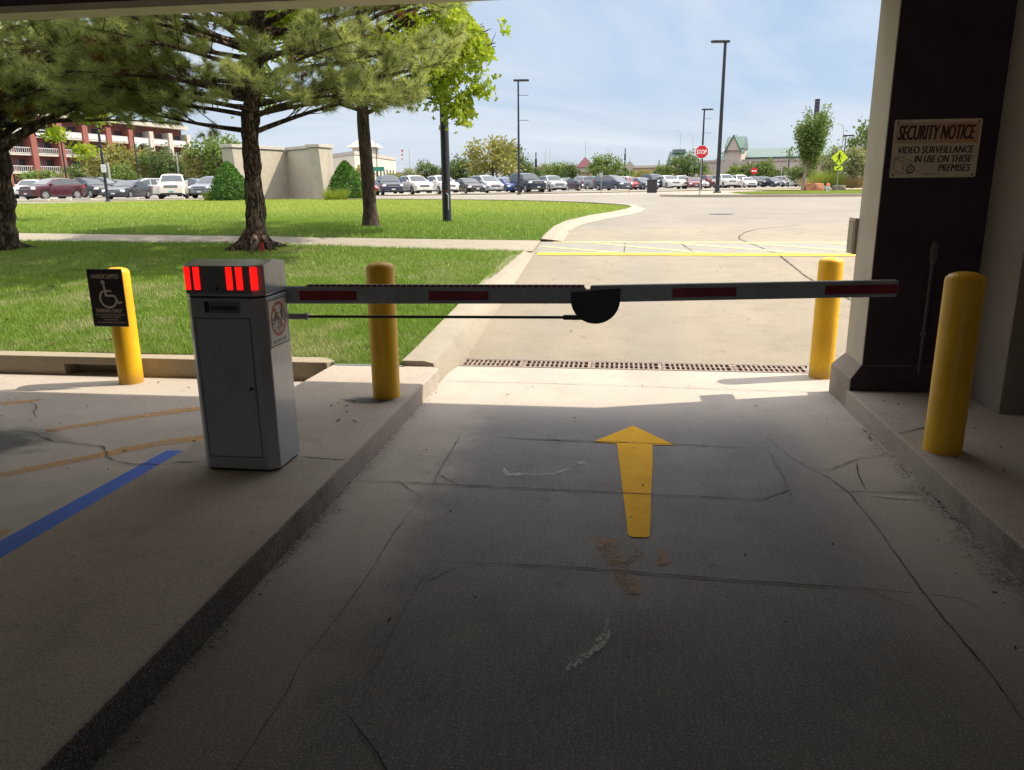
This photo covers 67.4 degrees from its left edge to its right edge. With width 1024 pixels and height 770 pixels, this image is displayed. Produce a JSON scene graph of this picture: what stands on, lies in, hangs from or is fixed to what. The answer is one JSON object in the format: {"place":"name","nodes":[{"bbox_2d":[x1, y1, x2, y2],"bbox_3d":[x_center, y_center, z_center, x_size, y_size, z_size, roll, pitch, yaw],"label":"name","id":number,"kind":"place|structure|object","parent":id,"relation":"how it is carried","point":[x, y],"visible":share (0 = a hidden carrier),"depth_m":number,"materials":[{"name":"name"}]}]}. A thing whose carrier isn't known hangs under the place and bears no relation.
{"place":"outdoors","nodes":[
{"label":"outdoors","id":0,"kind":"place"},
{"bbox_2d":[0,370,303,542],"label":"garage bay","id":1,"kind":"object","parent":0,"point":[28,498],"depth_m":5.30,"materials":[{"name":"concrete"}]},
{"bbox_2d":[0,450,182,557],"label":"parking line","id":2,"kind":"object","parent":1,"relation":"on","point":[26,534],"visible":0.4,"depth_m":4.00,"materials":[{"name":"blue paint"}]},
{"bbox_2d":[0,435,203,475],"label":"hatch stripe","id":3,"kind":"object","parent":1,"relation":"on","point":[129,449],"visible":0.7,"depth_m":4.82,"materials":[{"name":"orange paint"}]},
{"bbox_2d":[46,407,199,431],"bbox_3d":[-2.526,0.206,5.689,1.592,0.001,0.202,-8,16,-26],"label":"hatch stripe","id":4,"kind":"object","parent":1,"relation":"on","point":[130,418],"visible":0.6,"depth_m":5.56,"materials":[{"name":"orange paint"}]},
{"bbox_2d":[108,267,143,384],"bbox_3d":[-3.280,-0.491,6.495,0.197,1.005,0.197,1,15,8],"label":"bollard","id":5,"kind":"object","parent":1,"relation":"on","point":[128,356],"visible":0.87,"depth_m":6.47,"materials":[{"name":"yellow metal"}]},
{"bbox_2d":[86,269,128,326],"bbox_3d":[-3.329,-0.720,6.338,0.315,0.478,0.031,1,15,8],"label":"parking sign","id":6,"kind":"object","parent":5,"relation":"attached to","point":[107,297],"visible":1,"depth_m":6.32,"materials":[{"name":"metal"}]},
{"bbox_2d":[0,351,334,380],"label":"kerb","id":7,"kind":"structure","parent":1,"relation":"on","point":[153,364],"depth_m":6.87,"materials":[{"name":"concrete"}]},
{"bbox_2d":[0,0,1023,413],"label":"parking garage","id":8,"kind":"structure","parent":1,"relation":"on","point":[948,58],"depth_m":5.21,"materials":[{"name":"beige paint"}]},
{"bbox_2d":[846,217,858,253],"bbox_3d":[2.596,-1.134,5.827,0.060,0.270,0.159,1,15,8],"label":"junction box","id":9,"kind":"object","parent":8,"relation":"attached to","point":[852,235],"visible":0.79,"depth_m":5.78,"materials":[{"name":"grey metal"}]},
{"bbox_2d":[846,220,853,250],"bbox_3d":[2.569,-1.135,5.833,0.004,0.230,0.125,1,15,8],"label":"door","id":10,"kind":"structure","parent":9,"relation":"in","point":[851,222],"depth_m":5.82,"materials":[{"name":"grey metal"}]},
{"bbox_2d":[917,241,938,374],"bbox_3d":[2.912,-0.471,5.407,0.041,1.070,0.047,1,15,8],"label":"conduit","id":11,"kind":"object","parent":8,"relation":"attached to","point":[933,253],"visible":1,"depth_m":5.37,"materials":[{"name":"metal"}]},
{"bbox_2d":[889,118,982,177],"bbox_3d":[2.837,-1.585,5.146,0.548,0.375,0.008,1,15,8],"label":"security sign","id":12,"kind":"object","parent":8,"relation":"attached to","point":[926,148],"visible":1,"depth_m":5.15,"materials":[{"name":"metal"}]},
{"bbox_2d":[0,365,438,769],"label":"raised concrete curb","id":13,"kind":"structure","parent":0,"point":[119,606],"depth_m":3.07,"materials":[{"name":"concrete"}]},
{"bbox_2d":[366,262,399,399],"bbox_3d":[-0.911,-0.377,5.442,0.197,0.985,0.197,1,15,8],"label":"bollard","id":14,"kind":"object","parent":13,"relation":"on","point":[383,334],"visible":0.94,"depth_m":5.38,"materials":[{"name":"yellow metal"}]},
{"bbox_2d":[183,259,898,471],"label":"barrier gate","id":15,"kind":"structure","parent":13,"relation":"on","point":[240,316],"depth_m":3.97,"materials":[{"name":"grey metal"}]},
{"bbox_2d":[0,239,522,365],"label":"lawn ground","id":16,"kind":"structure","parent":0,"point":[358,362],"depth_m":9.86,"materials":[{"name":"green plant"}]},
{"bbox_2d":[0,14,210,251],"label":"pine tree","id":17,"kind":"object","parent":16,"relation":"on","point":[79,103],"visible":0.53,"depth_m":13.02,"materials":[{"name":"green plant"}]},
{"bbox_2d":[5,1,474,252],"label":"pine tree","id":18,"kind":"object","parent":16,"relation":"on","point":[335,49],"visible":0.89,"depth_m":12.23,"materials":[{"name":"green plant"}]},
{"bbox_2d":[19,233,539,250],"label":"footpath","id":19,"kind":"structure","parent":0,"point":[525,245],"depth_m":14.81,"materials":[{"name":"concrete"}]},
{"bbox_2d":[15,198,628,240],"bbox_3d":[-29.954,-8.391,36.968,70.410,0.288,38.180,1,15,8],"label":"lawn ground","id":20,"kind":"structure","parent":0,"point":[296,235],"depth_m":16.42,"materials":[{"name":"green plant"}]},
{"bbox_2d":[1,21,115,219],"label":"oak tree","id":21,"kind":"object","parent":20,"relation":"on","point":[55,135],"visible":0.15,"depth_m":20.40,"materials":[{"name":"green plant"}]},
{"bbox_2d":[207,160,244,200],"bbox_3d":[-18.369,-13.238,49.927,2.660,2.618,2.745,1,15,8],"label":"clipped bush","id":22,"kind":"object","parent":20,"relation":"on","point":[227,182],"visible":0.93,"depth_m":49.26,"materials":[{"name":"green plant"}]},
{"bbox_2d":[326,160,361,197],"bbox_3d":[-10.974,-13.577,50.850,2.577,2.600,2.630,1,15,8],"label":"clipped bush","id":23,"kind":"object","parent":20,"relation":"on","point":[344,176],"visible":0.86,"depth_m":50.29,"materials":[{"name":"green plant"}]},
{"bbox_2d":[220,2,510,226],"bbox_3d":[-3.123,-7.096,15.967,6.371,7.684,6.184,1,15,8],"label":"oak tree","id":24,"kind":"object","parent":20,"relation":"on","point":[475,48],"visible":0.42,"depth_m":15.46,"materials":[{"name":"green plant"}]},
{"bbox_2d":[439,19,451,221],"bbox_3d":[-1.586,-7.992,17.235,0.250,8.700,0.252,1,15,8],"label":"lamp post","id":25,"kind":"object","parent":20,"relation":"on","point":[445,176],"visible":0.53,"depth_m":17.93,"materials":[{"name":"metal"}]},
{"bbox_2d":[319,186,350,199],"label":"ornamental grass","id":26,"kind":"object","parent":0,"point":[336,194],"depth_m":48.26,"materials":[{"name":"green plant"}]},
{"bbox_2d":[16,186,800,200],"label":"parking lot","id":27,"kind":"structure","parent":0,"point":[99,197],"depth_m":84.52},
{"bbox_2d":[13,179,39,197],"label":"parked car","id":28,"kind":"object","parent":27,"relation":"on","point":[23,182],"visible":0.35,"depth_m":72.01,"materials":[{"name":"paint"}]},
{"bbox_2d":[17,178,84,199],"bbox_3d":[-37.116,-15.845,62.015,2.240,1.724,4.765,5,16,21],"label":"parked car","id":29,"kind":"object","parent":27,"relation":"on","point":[59,188],"visible":0.97,"depth_m":61.31,"materials":[{"name":"paint"}]},
{"bbox_2d":[74,178,110,197],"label":"parked car","id":30,"kind":"object","parent":27,"relation":"on","point":[93,187],"visible":0.62,"depth_m":68.81,"materials":[{"name":"paint"}]},
{"bbox_2d":[96,123,110,201],"bbox_3d":[-27.952,-15.872,52.444,0.547,6.700,0.371,-5,15,-17],"label":"lamp post","id":31,"kind":"object","parent":27,"relation":"on","point":[103,167],"visible":0.78,"depth_m":52.68,"materials":[{"name":"black metal"}]},
{"bbox_2d":[72,141,146,178],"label":"broadleaf tree","id":32,"kind":"object","parent":27,"relation":"on","point":[113,150],"visible":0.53,"depth_m":102.14,"materials":[{"name":"green plant"}]},
{"bbox_2d":[102,180,152,198],"bbox_3d":[-30.956,-15.787,62.029,2.140,1.475,4.895,0,14,2],"label":"parked car","id":33,"kind":"object","parent":27,"relation":"on","point":[129,188],"visible":0.9,"depth_m":61.23,"materials":[{"name":"paint"}]},
{"bbox_2d":[138,178,169,196],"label":"minivan","id":34,"kind":"object","parent":27,"relation":"on","point":[150,182],"visible":0.12,"depth_m":73.52,"materials":[{"name":"paint"}]},
{"bbox_2d":[156,174,188,198],"bbox_3d":[-27.339,-16.050,61.962,2.340,1.942,5.345,-5,15,-18],"label":"parked car","id":35,"kind":"object","parent":27,"relation":"on","point":[172,184],"visible":1,"depth_m":60.12,"materials":[{"name":"paint"}]},
{"bbox_2d":[188,176,213,197],"bbox_3d":[-24.589,-16.248,62.977,2.200,1.746,4.795,1,15,4],"label":"parked car","id":36,"kind":"object","parent":27,"relation":"on","point":[199,186],"visible":0.36,"depth_m":60.84,"materials":[{"name":"paint"}]},
{"bbox_2d":[176,133,241,175],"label":"broadleaf tree","id":37,"kind":"object","parent":27,"relation":"on","point":[213,149],"visible":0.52,"depth_m":97.92,"materials":[{"name":"green plant"}]},
{"bbox_2d":[375,175,402,194],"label":"parked car","id":38,"kind":"object","parent":27,"relation":"on","point":[389,183],"visible":0.91,"depth_m":67.91,"materials":[{"name":"paint"}]},
{"bbox_2d":[399,175,432,194],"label":"parked car","id":39,"kind":"object","parent":27,"relation":"on","point":[412,184],"visible":0.88,"depth_m":69.69,"materials":[{"name":"paint"}]},
{"bbox_2d":[426,175,458,193],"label":"parked car","id":40,"kind":"object","parent":27,"relation":"on","point":[435,181],"visible":0.52,"depth_m":72.21,"materials":[{"name":"paint"}]},
{"bbox_2d":[455,178,485,193],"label":"parked car","id":41,"kind":"object","parent":27,"relation":"on","point":[466,185],"visible":0.85,"depth_m":73.51,"materials":[{"name":"paint"}]},
{"bbox_2d":[470,175,503,192],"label":"minivan","id":42,"kind":"object","parent":27,"relation":"on","point":[491,183],"visible":0.64,"depth_m":77.25,"materials":[{"name":"paint"}]},
{"bbox_2d":[496,178,521,191],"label":"parked car","id":43,"kind":"object","parent":27,"relation":"on","point":[508,185],"visible":0.55,"depth_m":78.40,"materials":[{"name":"paint"}]},
{"bbox_2d":[509,173,546,192],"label":"parked car","id":44,"kind":"object","parent":27,"relation":"on","point":[530,181],"visible":0.88,"depth_m":76.62,"materials":[{"name":"paint"}]},
{"bbox_2d":[538,175,566,191],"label":"parked car","id":45,"kind":"object","parent":27,"relation":"on","point":[554,182],"visible":0.74,"depth_m":82.42,"materials":[{"name":"paint"}]},
{"bbox_2d":[555,178,582,190],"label":"parked car","id":46,"kind":"object","parent":27,"relation":"on","point":[572,184],"visible":0.59,"depth_m":87.26,"materials":[{"name":"paint"}]},
{"bbox_2d":[576,157,591,188],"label":"kiosk","id":47,"kind":"object","parent":27,"relation":"on","point":[582,164],"visible":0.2,"depth_m":134.18,"materials":[{"name":"red paint"}]},
{"bbox_2d":[574,176,602,189],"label":"parked car","id":48,"kind":"object","parent":27,"relation":"on","point":[586,182],"visible":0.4,"depth_m":95.38,"materials":[{"name":"paint"}]},
{"bbox_2d":[593,175,632,189],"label":"minivan","id":49,"kind":"object","parent":27,"relation":"on","point":[609,182],"visible":0.96,"depth_m":91.01,"materials":[{"name":"paint"}]},
{"bbox_2d":[657,175,682,188],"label":"parked car","id":50,"kind":"object","parent":27,"relation":"on","point":[669,181],"visible":0.84,"depth_m":97.45,"materials":[{"name":"paint"}]},
{"bbox_2d":[667,149,712,176],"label":"broadleaf tree","id":51,"kind":"object","parent":27,"relation":"on","point":[685,165],"visible":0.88,"depth_m":133.25,"materials":[{"name":"green plant"}]},
{"bbox_2d":[711,174,738,187],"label":"parked car","id":52,"kind":"object","parent":27,"relation":"on","point":[726,180],"visible":0.93,"depth_m":108.24,"materials":[{"name":"paint"}]},
{"bbox_2d":[764,177,785,186],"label":"parked car","id":53,"kind":"object","parent":27,"relation":"on","point":[774,180],"visible":0.86,"depth_m":119.76,"materials":[{"name":"paint"}]},
{"bbox_2d":[809,143,847,175],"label":"broadleaf tree","id":54,"kind":"object","parent":27,"relation":"on","point":[829,162],"visible":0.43,"depth_m":118.75,"materials":[{"name":"green plant"}]},
{"bbox_2d":[17,194,860,366],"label":"driveway","id":55,"kind":"structure","parent":0,"point":[774,331],"depth_m":10.71,"materials":[{"name":"concrete"}]},
{"bbox_2d":[268,198,643,240],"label":"kerb","id":56,"kind":"structure","parent":55,"relation":"on","point":[558,232],"depth_m":19.09,"materials":[{"name":"concrete"}]},
{"bbox_2d":[402,250,534,382],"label":"kerb","id":57,"kind":"structure","parent":55,"relation":"on","point":[446,346],"depth_m":7.65,"materials":[{"name":"concrete"}]},
{"bbox_2d":[459,359,808,373],"bbox_3d":[1.059,-0.082,7.056,3.220,0.209,0.320,1,15,8],"label":"trench drain","id":58,"kind":"object","parent":55,"relation":"in","point":[758,368],"visible":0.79,"depth_m":7.03,"materials":[{"name":"metal"}]},
{"bbox_2d":[535,242,848,253],"bbox_3d":[5.620,-2.317,12.966,10.434,0.104,1.180,2,15,8],"label":"crossing","id":59,"kind":"object","parent":55,"relation":"on","point":[628,249],"visible":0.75,"depth_m":13.30,"materials":[{"name":"concrete"}]},
{"bbox_2d":[537,252,855,255],"bbox_3d":[5.551,-2.079,12.267,10.364,0.030,0.240,2,15,8],"label":"crossing line","id":60,"kind":"object","parent":55,"relation":"on","point":[735,254],"visible":0.71,"depth_m":12.61,"materials":[{"name":"yellow paint"}]},
{"bbox_2d":[695,145,707,195],"bbox_3d":[11.249,-12.760,45.749,0.748,2.904,0.076,3,15,13],"label":"stop sign","id":61,"kind":"object","parent":55,"relation":"on","point":[701,151],"visible":1,"depth_m":45.47,"materials":[{"name":"metal"}]},
{"bbox_2d":[711,40,729,192],"bbox_3d":[14.423,-18.803,54.252,1.306,10.317,0.586,1,15,8],"label":"lamp post","id":62,"kind":"object","parent":55,"relation":"on","point":[718,166],"visible":0.94,"depth_m":54.14,"materials":[{"name":"black metal"}]},
{"bbox_2d":[660,193,861,196],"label":"island kerb","id":63,"kind":"structure","parent":55,"relation":"on","point":[757,195],"depth_m":45.11,"materials":[{"name":"concrete"}]},
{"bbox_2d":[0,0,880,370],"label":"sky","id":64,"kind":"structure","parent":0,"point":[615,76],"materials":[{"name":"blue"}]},
{"bbox_2d":[90,366,1023,769],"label":"garage lane","id":65,"kind":"structure","parent":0,"point":[708,670],"depth_m":2.98,"materials":[{"name":"concrete"}]},
{"bbox_2d":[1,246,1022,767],"bbox_3d":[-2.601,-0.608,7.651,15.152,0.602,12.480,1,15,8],"label":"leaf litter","id":66,"kind":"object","parent":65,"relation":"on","point":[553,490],"visible":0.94,"depth_m":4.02,"materials":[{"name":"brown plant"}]},
{"bbox_2d":[29,225,1023,769],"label":"pavement cracks","id":67,"kind":"object","parent":65,"relation":"on","point":[609,569],"visible":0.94,"depth_m":3.36,"materials":[{"name":"black concrete"}]},
{"bbox_2d":[366,436,793,686],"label":"saw cuts","id":68,"kind":"object","parent":65,"relation":"on","point":[388,637],"visible":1,"depth_m":3.19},
{"bbox_2d":[590,535,642,594],"bbox_3d":[0.508,0.772,3.375,0.189,0.001,0.557,-3,15,-9],"label":"worn arrow","id":69,"kind":"object","parent":65,"relation":"on","point":[601,542],"visible":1,"depth_m":3.38,"materials":[{"name":"paint"}]},
{"bbox_2d":[594,426,673,536],"bbox_3d":[0.711,0.495,4.437,0.515,0.001,1.745,1,15,8],"label":"lane arrow","id":70,"kind":"object","parent":65,"relation":"on","point":[635,474],"visible":1,"depth_m":4.41,"materials":[{"name":"yellow paint"}]},
{"bbox_2d":[503,461,921,674],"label":"scuff marks","id":71,"kind":"object","parent":65,"relation":"on","point":[597,648],"visible":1,"depth_m":2.80},
{"bbox_2d":[808,257,843,379],"bbox_3d":[2.633,-0.552,6.441,0.197,1.035,0.197,1,15,8],"label":"bollard","id":72,"kind":"object","parent":65,"relation":"on","point":[824,334],"visible":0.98,"depth_m":6.38,"materials":[{"name":"yellow metal"}]},
{"bbox_2d":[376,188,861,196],"bbox_3d":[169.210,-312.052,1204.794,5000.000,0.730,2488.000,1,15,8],"label":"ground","id":73,"kind":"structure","parent":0,"point":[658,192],"depth_m":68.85,"materials":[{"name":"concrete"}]},
{"bbox_2d":[15,168,62,179],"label":"broadleaf tree","id":74,"kind":"object","parent":73,"relation":"on","point":[33,175],"visible":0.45,"depth_m":116.45,"materials":[{"name":"green plant"}]},
{"bbox_2d":[58,161,102,178],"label":"broadleaf tree","id":75,"kind":"object","parent":73,"relation":"on","point":[71,171],"visible":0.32,"depth_m":105.79,"materials":[{"name":"green plant"}]},
{"bbox_2d":[9,114,190,186],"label":"apartment building","id":76,"kind":"structure","parent":73,"relation":"on","point":[31,152],"depth_m":142.07,"materials":[{"name":"brick"}]},
{"bbox_2d":[100,159,142,179],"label":"broadleaf tree","id":77,"kind":"object","parent":73,"relation":"on","point":[117,171],"visible":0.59,"depth_m":97.06,"materials":[{"name":"green plant"}]},
{"bbox_2d":[110,146,166,178],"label":"broadleaf tree","id":78,"kind":"object","parent":73,"relation":"on","point":[144,167],"visible":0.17,"depth_m":104.13,"materials":[{"name":"green plant"}]},
{"bbox_2d":[133,142,185,177],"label":"broadleaf tree","id":79,"kind":"object","parent":73,"relation":"on","point":[156,163],"visible":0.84,"depth_m":102.18,"materials":[{"name":"green plant"}]},
{"bbox_2d":[178,146,212,178],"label":"broadleaf tree","id":80,"kind":"object","parent":73,"relation":"on","point":[193,170],"visible":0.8,"depth_m":98.31,"materials":[{"name":"green plant"}]},
{"bbox_2d":[219,144,333,198],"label":"monument wall","id":81,"kind":"structure","parent":73,"relation":"on","point":[306,171],"depth_m":53.29,"materials":[{"name":"paint"}]},
{"bbox_2d":[332,140,395,181],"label":"office building","id":82,"kind":"structure","parent":73,"relation":"on","point":[387,163],"depth_m":121.11,"materials":[{"name":"beige concrete"}]},
{"bbox_2d":[410,158,439,178],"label":"broadleaf tree","id":83,"kind":"object","parent":73,"relation":"on","point":[430,171],"visible":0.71,"depth_m":118.62,"materials":[{"name":"green plant"}]},
{"bbox_2d":[435,153,473,180],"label":"broadleaf tree","id":84,"kind":"object","parent":73,"relation":"on","point":[454,174],"visible":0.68,"depth_m":116.35,"materials":[{"name":"green plant"}]},
{"bbox_2d":[458,134,526,177],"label":"broadleaf tree","id":85,"kind":"object","parent":73,"relation":"on","point":[496,157],"visible":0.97,"depth_m":110.21,"materials":[{"name":"green plant"}]},
{"bbox_2d":[513,79,528,194],"bbox_3d":[0.805,-20.550,64.006,1.299,9.245,0.398,-1,14,0],"label":"lamp post","id":86,"kind":"object","parent":73,"relation":"on","point":[518,95],"visible":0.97,"depth_m":63.64,"materials":[{"name":"black metal"}]},
{"bbox_2d":[517,156,545,176],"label":"broadleaf tree","id":87,"kind":"object","parent":73,"relation":"on","point":[528,165],"visible":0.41,"depth_m":128.49,"materials":[{"name":"green plant"}]},
{"bbox_2d":[543,160,565,177],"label":"broadleaf tree","id":88,"kind":"object","parent":73,"relation":"on","point":[556,168],"visible":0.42,"depth_m":143.75,"materials":[{"name":"green plant"}]},
{"bbox_2d":[558,162,580,178],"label":"broadleaf tree","id":89,"kind":"object","parent":73,"relation":"on","point":[570,171],"visible":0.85,"depth_m":123.61,"materials":[{"name":"green plant"}]},
{"bbox_2d":[584,152,625,175],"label":"broadleaf tree","id":90,"kind":"object","parent":73,"relation":"on","point":[596,166],"visible":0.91,"depth_m":120.22,"materials":[{"name":"green plant"}]},
{"bbox_2d":[430,188,790,194],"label":"dry verge","id":91,"kind":"structure","parent":73,"relation":"on","point":[625,191],"depth_m":77.59,"materials":[{"name":"beige plant"}]},
{"bbox_2d":[652,163,677,175],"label":"broadleaf tree","id":92,"kind":"object","parent":73,"relation":"on","point":[660,170],"visible":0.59,"depth_m":136.75,"materials":[{"name":"green plant"}]},
{"bbox_2d":[723,164,752,175],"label":"broadleaf tree","id":93,"kind":"object","parent":73,"relation":"on","point":[736,170],"visible":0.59,"depth_m":132.47,"materials":[{"name":"green plant"}]},
{"bbox_2d":[752,157,778,186],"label":"broadleaf tree","id":94,"kind":"object","parent":73,"relation":"on","point":[768,169],"visible":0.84,"depth_m":130.51,"materials":[{"name":"green plant"}]},
{"bbox_2d":[697,134,843,186],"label":"mall building","id":95,"kind":"structure","parent":73,"relation":"on","point":[736,152],"depth_m":166.45,"materials":[{"name":"stone"}]},
{"bbox_2d":[783,164,816,186],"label":"broadleaf tree","id":96,"kind":"object","parent":73,"relation":"on","point":[799,169],"visible":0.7,"depth_m":124.77,"materials":[{"name":"green plant"}]},
{"bbox_2d":[782,103,833,190],"bbox_3d":[22.272,-17.723,57.469,3.372,6.465,2.992,10,18,35],"label":"young tree","id":97,"kind":"object","parent":73,"relation":"on","point":[812,142],"visible":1,"depth_m":56.87,"materials":[{"name":"green plant"}]},
{"bbox_2d":[806,169,840,186],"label":"ornamental grass","id":98,"kind":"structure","parent":73,"relation":"on","point":[816,175],"depth_m":86.87,"materials":[{"name":"green plant"}]},
{"bbox_2d":[834,145,865,179],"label":"broadleaf tree","id":99,"kind":"object","parent":73,"relation":"on","point":[853,163],"visible":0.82,"depth_m":86.31,"materials":[{"name":"green plant"}]},
{"bbox_2d":[838,116,868,166],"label":"broadleaf tree","id":100,"kind":"object","parent":73,"relation":"on","point":[859,137],"visible":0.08,"depth_m":95.28,"materials":[{"name":"green plant"}]},
{"bbox_2d":[737,193,844,193],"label":"island lawn","id":101,"kind":"structure","parent":0,"point":[802,193],"depth_m":44.68,"materials":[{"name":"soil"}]},
{"bbox_2d":[733,190,861,193],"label":"grass","id":102,"kind":"structure","parent":101,"relation":"on","point":[807,191],"depth_m":47.16,"materials":[{"name":"green"}]},
{"bbox_2d":[831,146,847,189],"bbox_3d":[23.245,-15.369,54.672,1.120,3.100,0.075,5,16,22],"label":"crossing sign","id":103,"kind":"object","parent":101,"relation":"on","point":[839,157],"visible":0.93,"depth_m":54.50,"materials":[{"name":"metal"}]},
{"bbox_2d":[845,390,1023,583],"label":"island","id":104,"kind":"structure","parent":0,"point":[980,496],"depth_m":4.18,"materials":[{"name":"concrete"}]},
{"bbox_2d":[922,271,986,455],"bbox_3d":[2.418,-0.108,4.204,0.197,1.020,0.197,1,15,8],"label":"bollard","id":105,"kind":"object","parent":104,"relation":"on","point":[961,311],"visible":0.98,"depth_m":4.13,"materials":[{"name":"yellow metal"}]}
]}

